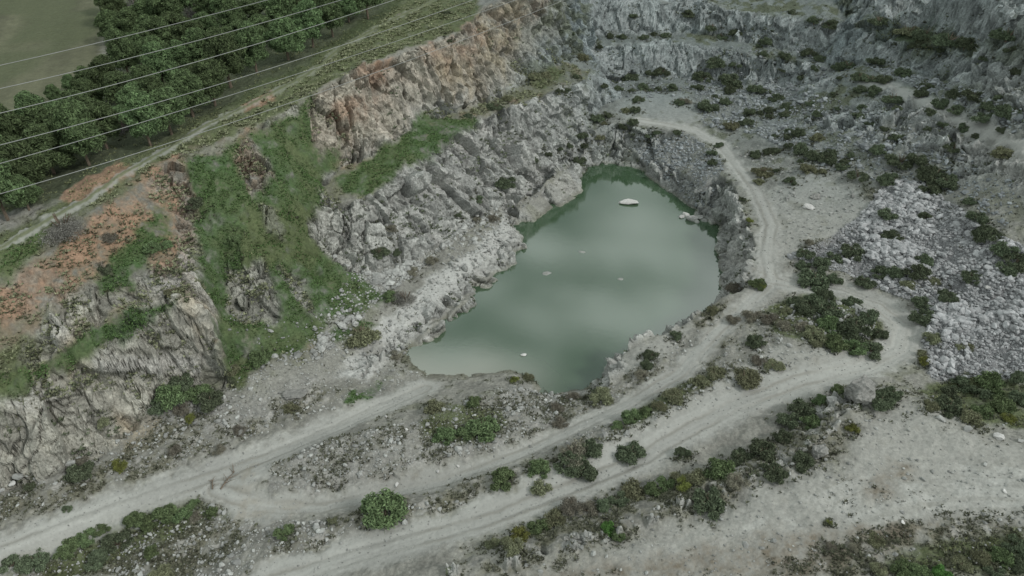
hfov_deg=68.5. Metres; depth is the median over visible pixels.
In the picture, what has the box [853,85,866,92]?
shrub
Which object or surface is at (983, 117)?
shrub
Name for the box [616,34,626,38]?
shrub
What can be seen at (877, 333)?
shrub
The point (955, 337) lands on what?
boulder
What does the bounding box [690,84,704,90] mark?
shrub
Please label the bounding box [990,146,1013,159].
shrub
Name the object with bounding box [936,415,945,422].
boulder
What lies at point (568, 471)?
shrub
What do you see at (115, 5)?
broadleaf tree
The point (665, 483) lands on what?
shrub
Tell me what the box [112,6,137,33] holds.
broadleaf tree
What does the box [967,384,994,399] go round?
shrub
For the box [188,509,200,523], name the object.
shrub
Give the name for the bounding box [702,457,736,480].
shrub
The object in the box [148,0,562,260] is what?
rock face
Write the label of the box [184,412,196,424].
shrub
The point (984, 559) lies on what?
shrub
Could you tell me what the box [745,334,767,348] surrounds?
shrub
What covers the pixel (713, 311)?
shrub
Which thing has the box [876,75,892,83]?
shrub
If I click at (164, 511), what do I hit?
shrub
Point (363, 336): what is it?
shrub
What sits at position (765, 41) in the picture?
shrub
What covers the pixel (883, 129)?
shrub
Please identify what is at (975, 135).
shrub
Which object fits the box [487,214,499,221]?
shrub
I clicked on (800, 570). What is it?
weeds
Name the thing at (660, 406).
shrub
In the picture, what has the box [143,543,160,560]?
shrub
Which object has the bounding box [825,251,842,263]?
shrub
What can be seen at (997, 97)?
shrub
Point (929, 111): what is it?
shrub
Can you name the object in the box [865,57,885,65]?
shrub
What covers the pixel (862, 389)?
boulder
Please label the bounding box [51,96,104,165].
broadleaf tree
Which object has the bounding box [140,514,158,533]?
shrub
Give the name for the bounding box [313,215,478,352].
scattered stones
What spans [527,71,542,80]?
shrub
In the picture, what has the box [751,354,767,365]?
shrub
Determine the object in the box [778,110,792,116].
shrub
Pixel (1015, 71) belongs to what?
shrub
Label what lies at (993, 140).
dirt track
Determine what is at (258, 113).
power cable
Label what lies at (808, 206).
boulder
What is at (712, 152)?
shrub
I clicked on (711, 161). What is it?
shrub
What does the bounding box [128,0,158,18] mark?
broadleaf tree
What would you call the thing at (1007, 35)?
shrub
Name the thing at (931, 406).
shrub
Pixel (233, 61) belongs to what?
broadleaf tree
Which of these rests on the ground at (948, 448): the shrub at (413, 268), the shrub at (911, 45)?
the shrub at (413, 268)
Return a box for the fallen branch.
[220,464,237,488]
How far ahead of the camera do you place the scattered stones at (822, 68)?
201.88 m
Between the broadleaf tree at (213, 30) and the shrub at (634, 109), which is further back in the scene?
the shrub at (634, 109)
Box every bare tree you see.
[118,120,130,135]
[182,4,195,17]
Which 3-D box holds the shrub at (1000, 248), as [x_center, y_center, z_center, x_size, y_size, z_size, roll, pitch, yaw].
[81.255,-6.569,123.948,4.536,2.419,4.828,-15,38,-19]
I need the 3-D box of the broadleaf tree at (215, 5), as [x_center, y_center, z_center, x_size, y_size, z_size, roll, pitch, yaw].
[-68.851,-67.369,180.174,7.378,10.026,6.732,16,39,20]
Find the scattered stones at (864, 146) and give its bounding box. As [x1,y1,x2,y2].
[687,78,1018,227]
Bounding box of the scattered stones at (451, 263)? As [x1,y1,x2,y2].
[354,161,573,360]
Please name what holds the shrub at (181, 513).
on the ground at (948, 448)
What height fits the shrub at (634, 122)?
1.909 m
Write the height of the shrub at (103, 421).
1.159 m
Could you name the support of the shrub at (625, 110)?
on the ground at (948, 448)
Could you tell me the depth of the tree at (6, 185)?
108.27 m
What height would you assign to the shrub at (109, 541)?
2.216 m
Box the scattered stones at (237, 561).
[12,487,516,575]
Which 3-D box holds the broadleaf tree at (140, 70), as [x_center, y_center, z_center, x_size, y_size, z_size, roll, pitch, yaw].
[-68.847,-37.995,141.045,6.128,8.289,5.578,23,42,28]
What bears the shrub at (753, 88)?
on the ground at (948, 448)
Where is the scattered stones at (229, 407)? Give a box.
[0,330,426,519]
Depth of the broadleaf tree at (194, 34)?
150.10 m
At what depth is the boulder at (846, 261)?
132.16 m
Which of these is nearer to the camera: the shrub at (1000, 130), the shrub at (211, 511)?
the shrub at (211, 511)
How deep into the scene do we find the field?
187.43 m
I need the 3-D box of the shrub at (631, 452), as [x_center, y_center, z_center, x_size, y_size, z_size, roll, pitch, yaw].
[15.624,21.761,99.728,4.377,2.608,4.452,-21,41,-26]
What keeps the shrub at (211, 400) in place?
on the ground at (948, 448)
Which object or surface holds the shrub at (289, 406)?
on the ground at (948, 448)
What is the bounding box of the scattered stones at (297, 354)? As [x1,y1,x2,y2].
[228,244,376,368]
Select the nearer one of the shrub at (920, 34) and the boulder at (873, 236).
the boulder at (873, 236)
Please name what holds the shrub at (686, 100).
on the ground at (948, 448)
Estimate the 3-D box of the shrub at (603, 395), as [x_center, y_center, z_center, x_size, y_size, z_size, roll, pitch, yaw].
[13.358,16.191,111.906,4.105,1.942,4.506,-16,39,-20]
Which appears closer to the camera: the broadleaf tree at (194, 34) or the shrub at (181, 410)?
the shrub at (181, 410)
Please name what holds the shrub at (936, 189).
on the ground at (948, 448)
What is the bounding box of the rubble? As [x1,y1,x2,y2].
[787,178,1023,381]
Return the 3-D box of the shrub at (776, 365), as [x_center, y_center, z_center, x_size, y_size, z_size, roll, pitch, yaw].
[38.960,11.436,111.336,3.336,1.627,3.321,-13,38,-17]
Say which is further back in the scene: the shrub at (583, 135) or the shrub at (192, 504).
the shrub at (583, 135)
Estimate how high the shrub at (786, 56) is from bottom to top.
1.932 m
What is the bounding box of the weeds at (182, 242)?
[0,0,591,430]
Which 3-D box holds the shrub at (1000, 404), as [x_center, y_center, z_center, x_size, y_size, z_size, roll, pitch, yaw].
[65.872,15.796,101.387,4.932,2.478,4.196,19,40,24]
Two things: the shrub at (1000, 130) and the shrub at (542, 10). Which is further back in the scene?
the shrub at (542, 10)
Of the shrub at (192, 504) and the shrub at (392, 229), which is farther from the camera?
the shrub at (392, 229)
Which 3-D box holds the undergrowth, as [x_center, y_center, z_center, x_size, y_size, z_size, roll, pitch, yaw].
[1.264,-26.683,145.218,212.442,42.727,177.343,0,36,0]
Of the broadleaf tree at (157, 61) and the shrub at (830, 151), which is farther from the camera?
the shrub at (830, 151)
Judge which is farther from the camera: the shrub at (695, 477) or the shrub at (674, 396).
the shrub at (674, 396)
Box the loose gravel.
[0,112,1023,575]
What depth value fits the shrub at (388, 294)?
133.96 m
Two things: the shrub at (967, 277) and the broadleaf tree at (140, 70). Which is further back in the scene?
the broadleaf tree at (140, 70)
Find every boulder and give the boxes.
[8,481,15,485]
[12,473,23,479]
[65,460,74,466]
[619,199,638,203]
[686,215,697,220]
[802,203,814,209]
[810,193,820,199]
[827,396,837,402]
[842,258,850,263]
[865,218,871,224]
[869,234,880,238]
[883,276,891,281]
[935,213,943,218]
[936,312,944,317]
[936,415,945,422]
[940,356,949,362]
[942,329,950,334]
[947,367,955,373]
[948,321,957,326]
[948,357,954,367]
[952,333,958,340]
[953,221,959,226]
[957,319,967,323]
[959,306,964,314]
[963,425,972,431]
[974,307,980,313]
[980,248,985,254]
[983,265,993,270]
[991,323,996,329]
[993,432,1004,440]
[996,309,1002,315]
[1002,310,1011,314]
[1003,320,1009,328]
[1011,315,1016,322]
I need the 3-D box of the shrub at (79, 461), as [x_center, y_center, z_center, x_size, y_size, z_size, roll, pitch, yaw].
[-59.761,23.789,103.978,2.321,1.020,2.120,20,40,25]
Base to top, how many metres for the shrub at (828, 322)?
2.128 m
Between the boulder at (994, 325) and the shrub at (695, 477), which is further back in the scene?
the boulder at (994, 325)
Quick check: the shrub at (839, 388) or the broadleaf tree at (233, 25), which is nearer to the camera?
the shrub at (839, 388)
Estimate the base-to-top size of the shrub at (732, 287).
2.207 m
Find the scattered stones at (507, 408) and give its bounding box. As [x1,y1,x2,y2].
[271,386,576,494]
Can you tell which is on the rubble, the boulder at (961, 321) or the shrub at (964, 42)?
the boulder at (961, 321)
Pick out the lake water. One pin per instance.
(573, 319)
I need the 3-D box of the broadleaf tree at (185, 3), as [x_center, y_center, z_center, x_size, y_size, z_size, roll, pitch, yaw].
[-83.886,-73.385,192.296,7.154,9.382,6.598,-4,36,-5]
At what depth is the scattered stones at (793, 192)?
152.70 m
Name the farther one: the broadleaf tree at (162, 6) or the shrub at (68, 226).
the broadleaf tree at (162, 6)
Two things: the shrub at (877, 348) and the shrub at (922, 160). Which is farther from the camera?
the shrub at (922, 160)
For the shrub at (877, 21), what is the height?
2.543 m
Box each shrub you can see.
[0,552,24,573]
[20,547,50,574]
[24,481,36,490]
[34,213,89,247]
[51,536,79,560]
[61,505,72,512]
[63,460,96,482]
[75,455,89,466]
[77,527,95,548]
[83,548,109,572]
[93,523,111,536]
[97,264,113,273]
[97,416,110,429]
[100,233,118,243]
[100,529,134,553]
[111,458,127,474]
[122,510,146,528]
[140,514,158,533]
[142,240,161,253]
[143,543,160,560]
[146,398,170,415]
[147,563,174,575]
[151,503,177,523]
[154,383,193,411]
[161,239,173,249]
[163,287,181,297]
[166,443,182,456]
[168,372,193,391]
[172,401,190,416]
[172,507,192,523]
[184,196,203,209]
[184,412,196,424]
[185,498,200,509]
[186,383,212,404]
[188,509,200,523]
[196,388,223,412]
[203,506,217,519]
[210,443,226,455]
[224,235,241,244]
[226,364,240,376]
[232,424,245,436]
[249,350,271,368]
[272,523,293,540]
[281,402,301,414]
[327,517,336,524]
[344,323,382,348]
[359,487,408,529]
[370,246,391,259]
[382,289,396,302]
[385,225,397,232]
[388,350,401,360]
[391,290,416,307]
[392,248,401,256]
[406,266,418,276]
[423,398,445,413]
[424,255,438,265]
[431,426,455,445]
[456,426,474,441]
[463,113,472,118]
[463,415,500,443]
[466,396,481,407]
[470,195,482,203]
[485,102,505,110]
[485,538,500,549]
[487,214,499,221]
[488,466,514,491]
[494,176,515,189]
[500,95,512,100]
[501,536,523,556]
[509,376,519,382]
[510,525,529,542]
[522,372,534,380]
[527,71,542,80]
[527,458,550,478]
[527,519,550,535]
[529,478,552,496]
[532,6,546,13]
[541,71,550,78]
[542,506,565,528]
[549,401,564,412]
[551,415,569,428]
[553,450,587,477]
[558,436,587,467]
[560,495,583,516]
[565,392,580,399]
[570,460,598,484]
[573,156,586,165]
[576,499,598,517]
[577,53,588,60]
[577,132,588,138]
[580,143,588,147]
[581,438,602,457]
[588,386,614,406]
[590,114,604,122]
[594,134,605,139]
[596,498,611,512]
[600,82,608,87]
[601,111,612,117]
[601,520,614,536]
[606,32,613,38]
[607,490,630,507]
[610,420,622,429]
[611,530,625,541]
[613,85,623,90]
[614,440,646,466]
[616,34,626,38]
[617,477,645,500]
[618,123,627,129]
[621,72,639,80]
[621,107,629,112]
[621,408,643,423]
[627,118,639,125]
[629,106,640,113]
[632,95,644,102]
[634,369,648,379]
[637,82,648,90]
[638,34,648,39]
[640,359,653,370]
[640,406,651,418]
[642,349,658,359]
[644,481,662,497]
[645,70,654,75]
[651,401,667,411]
[653,66,670,75]
[656,475,676,491]
[660,33,671,37]
[661,387,683,405]
[667,83,677,90]
[669,471,686,485]
[670,330,681,340]
[673,130,681,135]
[673,446,686,459]
[674,98,684,105]
[676,476,692,491]
[677,447,691,457]
[679,98,692,103]
[682,9,694,17]
[684,468,706,485]
[687,374,712,389]
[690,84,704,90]
[692,71,712,82]
[692,486,725,521]
[696,99,719,111]
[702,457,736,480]
[703,366,725,380]
[705,24,717,31]
[705,55,726,68]
[706,149,717,155]
[706,305,718,315]
[707,158,717,165]
[714,142,723,147]
[716,33,727,39]
[718,73,742,88]
[719,97,732,104]
[722,84,735,93]
[722,122,739,130]
[723,282,742,293]
[725,315,740,324]
[725,472,750,493]
[728,28,742,35]
[728,61,741,67]
[730,447,755,466]
[733,366,762,389]
[738,117,754,125]
[741,309,761,323]
[743,108,755,114]
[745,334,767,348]
[746,85,763,92]
[746,217,753,222]
[748,277,766,291]
[748,437,776,463]
[749,150,762,158]
[750,166,773,178]
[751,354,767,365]
[752,178,764,185]
[758,37,771,45]
[758,89,771,93]
[759,51,768,56]
[760,312,779,324]
[760,462,788,484]
[762,148,774,154]
[763,106,776,113]
[763,358,785,372]
[764,113,773,117]
[767,93,784,101]
[772,148,780,152]
[772,428,792,443]
[775,318,791,331]
[776,412,800,430]
[778,51,791,59]
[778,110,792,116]
[780,102,793,110]
[780,307,792,314]
[782,176,797,185]
[783,143,793,148]
[784,134,792,139]
[786,295,800,305]
[787,398,816,420]
[790,127,805,137]
[791,449,815,473]
[792,142,808,154]
[792,298,819,316]
[793,321,807,332]
[795,248,815,259]
[795,260,811,269]
[797,268,830,292]
[799,163,817,174]
[799,414,821,430]
[800,48,818,56]
[800,325,828,346]
[803,149,824,160]
[803,292,825,303]
[805,101,814,105]
[805,240,814,244]
[806,15,823,24]
[809,132,826,141]
[809,298,845,318]
[810,65,818,71]
[810,339,821,347]
[810,394,826,406]
[811,110,822,117]
[811,257,831,270]
[813,55,825,62]
[814,289,835,302]
[816,314,838,333]
[817,153,837,164]
[818,168,827,173]
[821,19,839,29]
[822,149,838,154]
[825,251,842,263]
[825,333,849,352]
[825,542,836,549]
[827,272,843,284]
[828,92,835,96]
[830,62,844,70]
[830,383,843,394]
[834,162,849,170]
[836,316,872,342]
[839,60,855,68]
[839,158,850,164]
[840,243,864,261]
[841,295,863,306]
[841,339,869,355]
[844,424,860,433]
[846,152,854,157]
[846,170,869,181]
[847,542,862,553]
[850,72,868,80]
[850,112,864,118]
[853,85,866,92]
[853,275,877,289]
[856,104,866,110]
[857,309,879,324]
[859,73,877,81]
[859,341,883,360]
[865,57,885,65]
[867,15,890,25]
[867,84,882,96]
[867,530,886,548]
[868,144,886,155]
[869,561,888,575]
[870,265,886,278]
[871,389,896,411]
[872,328,889,339]
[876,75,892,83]
[876,171,898,186]
[877,207,898,219]
[879,126,888,131]
[880,229,898,238]
[882,93,903,103]
[882,386,904,401]
[884,153,913,169]
[885,265,904,278]
[887,131,904,140]
[889,558,911,575]
[890,233,904,240]
[891,105,902,110]
[892,25,921,36]
[894,67,912,77]
[898,280,915,289]
[902,263,932,280]
[906,43,917,48]
[906,153,928,165]
[907,308,934,327]
[908,563,933,575]
[910,27,933,39]
[911,296,931,309]
[913,89,928,96]
[914,253,933,267]
[915,164,950,184]
[916,181,942,195]
[917,349,927,356]
[918,211,933,220]
[918,356,930,366]
[919,83,934,89]
[921,332,941,345]
[923,126,931,130]
[923,399,940,412]
[924,107,936,116]
[928,276,941,284]
[930,32,958,46]
[930,97,948,109]
[930,564,952,575]
[935,173,958,190]
[935,394,962,419]
[936,47,944,52]
[936,121,949,127]
[937,290,960,302]
[940,385,959,399]
[942,142,965,152]
[944,89,961,98]
[946,104,965,114]
[950,375,970,392]
[950,555,973,573]
[955,36,977,51]
[955,343,966,349]
[958,122,969,132]
[960,409,983,427]
[961,88,984,102]
[961,197,976,204]
[961,270,982,285]
[962,343,974,349]
[965,211,989,224]
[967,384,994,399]
[969,112,992,123]
[970,403,994,419]
[970,550,993,566]
[971,133,979,138]
[971,222,1005,242]
[973,370,1005,396]
[978,55,987,60]
[979,101,993,110]
[981,394,1017,414]
[982,565,1006,575]
[988,27,1017,41]
[988,546,1015,568]
[989,240,1020,259]
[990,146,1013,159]
[991,104,1021,120]
[993,94,1002,100]
[994,261,1019,276]
[995,127,1005,133]
[999,412,1018,424]
[999,533,1023,559]
[1000,250,1023,273]
[1002,45,1015,52]
[1007,390,1023,406]
[1009,67,1021,75]
[1009,370,1023,383]
[1011,553,1023,573]
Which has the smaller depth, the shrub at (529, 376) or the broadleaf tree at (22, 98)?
the shrub at (529, 376)
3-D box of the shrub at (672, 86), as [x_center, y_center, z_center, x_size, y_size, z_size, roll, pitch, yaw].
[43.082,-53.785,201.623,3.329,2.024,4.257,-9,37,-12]
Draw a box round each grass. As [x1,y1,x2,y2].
[0,0,1023,575]
[0,98,476,403]
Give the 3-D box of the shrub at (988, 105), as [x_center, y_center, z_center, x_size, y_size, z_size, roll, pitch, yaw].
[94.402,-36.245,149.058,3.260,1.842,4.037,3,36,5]
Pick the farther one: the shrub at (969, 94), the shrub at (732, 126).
the shrub at (732, 126)
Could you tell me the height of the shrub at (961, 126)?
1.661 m
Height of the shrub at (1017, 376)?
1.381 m
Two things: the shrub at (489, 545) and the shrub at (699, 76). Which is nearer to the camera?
the shrub at (489, 545)
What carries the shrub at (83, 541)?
on the ground at (948, 448)
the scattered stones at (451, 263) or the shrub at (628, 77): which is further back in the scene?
the shrub at (628, 77)
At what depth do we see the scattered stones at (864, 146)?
170.51 m
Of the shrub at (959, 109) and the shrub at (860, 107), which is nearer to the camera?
the shrub at (959, 109)
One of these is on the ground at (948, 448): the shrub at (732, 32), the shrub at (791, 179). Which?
the shrub at (791, 179)
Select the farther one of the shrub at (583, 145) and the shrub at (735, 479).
the shrub at (583, 145)
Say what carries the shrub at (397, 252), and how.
on the rock face at (398, 193)
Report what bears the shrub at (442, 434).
on the ground at (948, 448)
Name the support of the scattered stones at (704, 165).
on the ground at (948, 448)
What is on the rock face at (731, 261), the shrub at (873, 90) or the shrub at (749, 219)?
the shrub at (749, 219)
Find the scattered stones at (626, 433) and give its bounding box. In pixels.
[566,300,854,445]
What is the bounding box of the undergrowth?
[18,5,1023,575]
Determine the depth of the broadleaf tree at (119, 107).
131.96 m
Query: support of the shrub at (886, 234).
on the ground at (948, 448)
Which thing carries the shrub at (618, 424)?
on the ground at (948, 448)
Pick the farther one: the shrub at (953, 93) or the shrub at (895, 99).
the shrub at (895, 99)
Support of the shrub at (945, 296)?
on the ground at (948, 448)
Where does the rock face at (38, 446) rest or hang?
on the ground at (948, 448)
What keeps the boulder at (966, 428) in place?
on the ground at (948, 448)
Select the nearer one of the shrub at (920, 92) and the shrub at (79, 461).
the shrub at (79, 461)
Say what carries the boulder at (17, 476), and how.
on the rock face at (38, 446)
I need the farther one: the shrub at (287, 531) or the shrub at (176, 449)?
the shrub at (176, 449)
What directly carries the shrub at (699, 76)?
on the rock face at (855, 30)
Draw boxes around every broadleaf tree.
[0,103,25,137]
[13,90,46,115]
[18,102,48,136]
[19,123,75,174]
[42,105,56,126]
[43,83,61,100]
[44,100,61,111]
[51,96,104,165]
[57,89,92,102]
[60,74,74,89]
[69,65,93,84]
[72,76,105,102]
[84,97,121,148]
[85,54,115,88]
[92,9,120,36]
[94,0,126,13]
[100,70,131,104]
[103,27,139,71]
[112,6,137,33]
[112,103,126,126]
[114,81,140,103]
[118,90,161,146]
[123,63,160,84]
[126,31,143,64]
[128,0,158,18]
[133,14,152,32]
[137,14,175,45]
[139,34,168,63]
[140,40,177,83]
[140,74,166,92]
[146,0,182,15]
[148,86,189,134]
[161,10,184,33]
[167,38,191,68]
[167,68,210,116]
[171,16,203,41]
[179,0,194,16]
[181,27,207,62]
[183,62,194,72]
[189,0,214,13]
[191,57,228,106]
[192,11,218,30]
[196,26,231,49]
[202,32,245,87]
[208,0,237,12]
[214,0,247,25]
[222,18,243,45]
[233,20,268,73]
[236,0,262,18]
[248,13,271,41]
[259,0,295,20]
[262,17,305,59]
[291,0,325,47]
[316,0,345,36]
[338,0,360,22]
[354,0,383,18]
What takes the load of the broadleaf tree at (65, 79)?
on the ground at (948, 448)
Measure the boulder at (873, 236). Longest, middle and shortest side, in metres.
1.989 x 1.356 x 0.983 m
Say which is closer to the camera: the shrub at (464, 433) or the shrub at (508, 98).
the shrub at (464, 433)
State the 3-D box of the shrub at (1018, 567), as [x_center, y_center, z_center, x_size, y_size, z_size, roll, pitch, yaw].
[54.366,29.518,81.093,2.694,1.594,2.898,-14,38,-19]
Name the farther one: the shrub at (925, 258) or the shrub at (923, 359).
the shrub at (925, 258)
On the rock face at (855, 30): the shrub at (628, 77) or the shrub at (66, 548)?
the shrub at (628, 77)
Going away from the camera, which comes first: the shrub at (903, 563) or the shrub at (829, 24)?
the shrub at (903, 563)
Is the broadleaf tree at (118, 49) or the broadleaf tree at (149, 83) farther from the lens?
the broadleaf tree at (118, 49)
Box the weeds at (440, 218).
[4,0,1023,574]
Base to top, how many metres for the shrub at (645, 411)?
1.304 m
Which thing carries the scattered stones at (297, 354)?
on the ground at (948, 448)
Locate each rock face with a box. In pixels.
[0,243,328,491]
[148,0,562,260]
[225,0,1023,575]
[263,97,548,349]
[644,158,754,334]
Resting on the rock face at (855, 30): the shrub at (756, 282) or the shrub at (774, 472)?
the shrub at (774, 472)
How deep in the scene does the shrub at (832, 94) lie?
178.82 m
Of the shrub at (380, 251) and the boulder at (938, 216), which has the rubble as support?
the boulder at (938, 216)
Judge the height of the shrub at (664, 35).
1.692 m
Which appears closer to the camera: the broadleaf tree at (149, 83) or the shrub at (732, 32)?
the broadleaf tree at (149, 83)
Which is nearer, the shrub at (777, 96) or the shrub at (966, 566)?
the shrub at (966, 566)
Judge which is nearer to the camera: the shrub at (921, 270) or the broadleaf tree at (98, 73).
the shrub at (921, 270)
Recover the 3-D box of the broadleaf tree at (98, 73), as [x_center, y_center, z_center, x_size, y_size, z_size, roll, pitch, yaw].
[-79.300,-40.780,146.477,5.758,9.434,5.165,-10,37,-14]
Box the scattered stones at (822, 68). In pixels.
[609,46,831,97]
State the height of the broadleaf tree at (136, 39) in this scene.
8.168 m
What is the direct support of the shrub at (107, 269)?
on the ground at (948, 448)
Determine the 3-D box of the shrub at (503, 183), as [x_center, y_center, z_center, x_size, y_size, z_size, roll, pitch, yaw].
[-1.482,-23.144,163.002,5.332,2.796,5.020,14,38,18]
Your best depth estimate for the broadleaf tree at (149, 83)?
133.21 m
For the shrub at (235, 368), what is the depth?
115.90 m
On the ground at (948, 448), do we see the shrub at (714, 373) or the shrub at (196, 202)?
the shrub at (714, 373)
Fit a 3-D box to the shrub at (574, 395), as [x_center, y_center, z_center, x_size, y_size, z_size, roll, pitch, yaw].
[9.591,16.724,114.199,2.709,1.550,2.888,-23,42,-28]
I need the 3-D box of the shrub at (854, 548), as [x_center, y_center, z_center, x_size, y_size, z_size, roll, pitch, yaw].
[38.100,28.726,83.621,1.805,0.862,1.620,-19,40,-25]
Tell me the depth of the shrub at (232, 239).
121.55 m
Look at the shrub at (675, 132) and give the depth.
182.22 m
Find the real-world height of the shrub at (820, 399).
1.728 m
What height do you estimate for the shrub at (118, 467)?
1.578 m
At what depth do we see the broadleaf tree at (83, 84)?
144.21 m
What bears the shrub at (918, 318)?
on the ground at (948, 448)
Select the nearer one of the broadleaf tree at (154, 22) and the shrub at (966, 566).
the shrub at (966, 566)
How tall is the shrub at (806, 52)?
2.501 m
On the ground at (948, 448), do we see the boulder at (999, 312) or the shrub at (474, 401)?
the shrub at (474, 401)
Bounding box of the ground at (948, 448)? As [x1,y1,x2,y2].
[0,0,1023,575]
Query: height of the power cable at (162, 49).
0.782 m
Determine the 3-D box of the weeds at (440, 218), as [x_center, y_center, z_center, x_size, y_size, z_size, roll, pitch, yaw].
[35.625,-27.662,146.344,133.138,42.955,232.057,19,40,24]
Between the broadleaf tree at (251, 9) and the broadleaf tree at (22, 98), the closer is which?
the broadleaf tree at (22, 98)
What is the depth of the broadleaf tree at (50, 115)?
125.43 m
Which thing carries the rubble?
on the ground at (948, 448)
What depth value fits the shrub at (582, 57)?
195.40 m
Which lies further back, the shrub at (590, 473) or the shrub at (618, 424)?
the shrub at (618, 424)
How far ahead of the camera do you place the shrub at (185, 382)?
112.41 m
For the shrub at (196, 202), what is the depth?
120.68 m
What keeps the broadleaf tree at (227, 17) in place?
on the ground at (948, 448)
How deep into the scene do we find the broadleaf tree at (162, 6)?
185.03 m
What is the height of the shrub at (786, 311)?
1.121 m
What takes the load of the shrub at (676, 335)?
on the ground at (948, 448)
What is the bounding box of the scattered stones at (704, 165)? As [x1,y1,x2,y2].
[632,132,723,207]
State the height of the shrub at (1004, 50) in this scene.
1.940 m
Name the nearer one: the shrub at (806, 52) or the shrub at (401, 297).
the shrub at (401, 297)
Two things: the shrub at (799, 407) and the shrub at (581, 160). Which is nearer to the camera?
the shrub at (799, 407)
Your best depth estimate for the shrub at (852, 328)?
115.80 m
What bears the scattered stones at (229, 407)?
on the ground at (948, 448)
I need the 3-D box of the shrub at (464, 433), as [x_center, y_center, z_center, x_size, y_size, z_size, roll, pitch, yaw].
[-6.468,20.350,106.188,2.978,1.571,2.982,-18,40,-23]
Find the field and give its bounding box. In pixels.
[0,0,103,110]
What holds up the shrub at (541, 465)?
on the ground at (948, 448)
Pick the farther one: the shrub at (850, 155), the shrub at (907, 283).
the shrub at (850, 155)
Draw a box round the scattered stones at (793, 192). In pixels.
[733,142,876,263]
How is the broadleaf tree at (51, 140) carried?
on the ground at (948, 448)
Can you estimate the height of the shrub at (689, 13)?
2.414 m
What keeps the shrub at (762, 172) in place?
on the ground at (948, 448)
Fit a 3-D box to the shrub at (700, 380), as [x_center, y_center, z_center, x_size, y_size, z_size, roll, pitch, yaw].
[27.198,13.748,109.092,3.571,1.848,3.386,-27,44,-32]
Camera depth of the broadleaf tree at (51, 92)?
151.03 m
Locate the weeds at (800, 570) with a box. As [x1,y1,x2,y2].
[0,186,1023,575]
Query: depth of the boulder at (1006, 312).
114.72 m
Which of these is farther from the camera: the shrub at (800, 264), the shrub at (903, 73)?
the shrub at (903, 73)
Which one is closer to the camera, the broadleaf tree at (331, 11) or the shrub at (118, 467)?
the shrub at (118, 467)
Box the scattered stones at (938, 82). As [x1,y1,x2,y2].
[858,62,1023,138]
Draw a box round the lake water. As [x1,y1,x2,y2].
[406,163,722,393]
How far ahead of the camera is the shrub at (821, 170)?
157.63 m
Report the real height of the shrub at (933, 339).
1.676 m
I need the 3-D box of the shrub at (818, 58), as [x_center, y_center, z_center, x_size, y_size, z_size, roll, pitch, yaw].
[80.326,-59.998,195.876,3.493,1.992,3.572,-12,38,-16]
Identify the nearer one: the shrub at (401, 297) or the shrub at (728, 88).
the shrub at (401, 297)
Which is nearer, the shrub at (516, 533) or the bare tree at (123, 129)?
the shrub at (516, 533)
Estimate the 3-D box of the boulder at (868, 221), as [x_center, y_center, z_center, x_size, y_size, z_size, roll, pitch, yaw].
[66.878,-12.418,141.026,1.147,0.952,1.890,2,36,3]
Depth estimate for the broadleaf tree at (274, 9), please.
162.96 m
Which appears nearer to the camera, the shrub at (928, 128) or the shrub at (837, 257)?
the shrub at (837, 257)
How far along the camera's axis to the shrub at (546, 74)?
182.35 m
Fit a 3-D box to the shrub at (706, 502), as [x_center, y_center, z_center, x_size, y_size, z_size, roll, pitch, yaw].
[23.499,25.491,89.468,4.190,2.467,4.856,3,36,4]
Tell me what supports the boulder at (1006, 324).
on the rubble
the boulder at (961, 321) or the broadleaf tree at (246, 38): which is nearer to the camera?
the boulder at (961, 321)
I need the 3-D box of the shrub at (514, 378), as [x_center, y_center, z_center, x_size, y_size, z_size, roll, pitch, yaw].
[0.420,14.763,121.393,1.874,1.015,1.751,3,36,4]
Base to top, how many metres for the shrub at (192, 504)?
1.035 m
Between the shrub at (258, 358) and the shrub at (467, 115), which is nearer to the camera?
the shrub at (258, 358)
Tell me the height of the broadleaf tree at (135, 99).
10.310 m
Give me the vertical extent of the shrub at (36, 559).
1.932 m
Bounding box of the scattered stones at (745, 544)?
[503,386,1023,575]
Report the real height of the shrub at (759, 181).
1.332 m
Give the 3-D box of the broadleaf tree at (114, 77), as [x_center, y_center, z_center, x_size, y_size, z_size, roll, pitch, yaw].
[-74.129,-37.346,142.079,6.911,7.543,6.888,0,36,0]
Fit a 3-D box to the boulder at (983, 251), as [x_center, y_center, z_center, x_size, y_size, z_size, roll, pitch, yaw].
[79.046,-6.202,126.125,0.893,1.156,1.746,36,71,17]
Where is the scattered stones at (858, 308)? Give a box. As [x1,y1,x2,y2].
[785,298,875,343]
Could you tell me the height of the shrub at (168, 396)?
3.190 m
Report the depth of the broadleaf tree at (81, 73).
155.38 m
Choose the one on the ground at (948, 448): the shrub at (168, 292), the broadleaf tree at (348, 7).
the broadleaf tree at (348, 7)
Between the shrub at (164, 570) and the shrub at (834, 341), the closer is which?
the shrub at (164, 570)
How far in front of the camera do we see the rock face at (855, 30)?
184.65 m
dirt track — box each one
[0,0,435,249]
[0,378,440,575]
[201,283,776,522]
[249,271,926,575]
[635,117,782,275]
[849,79,1023,170]
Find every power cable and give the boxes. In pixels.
[0,0,265,65]
[0,0,339,88]
[0,0,514,163]
[0,0,563,193]
[1,0,392,112]
[1,0,471,144]

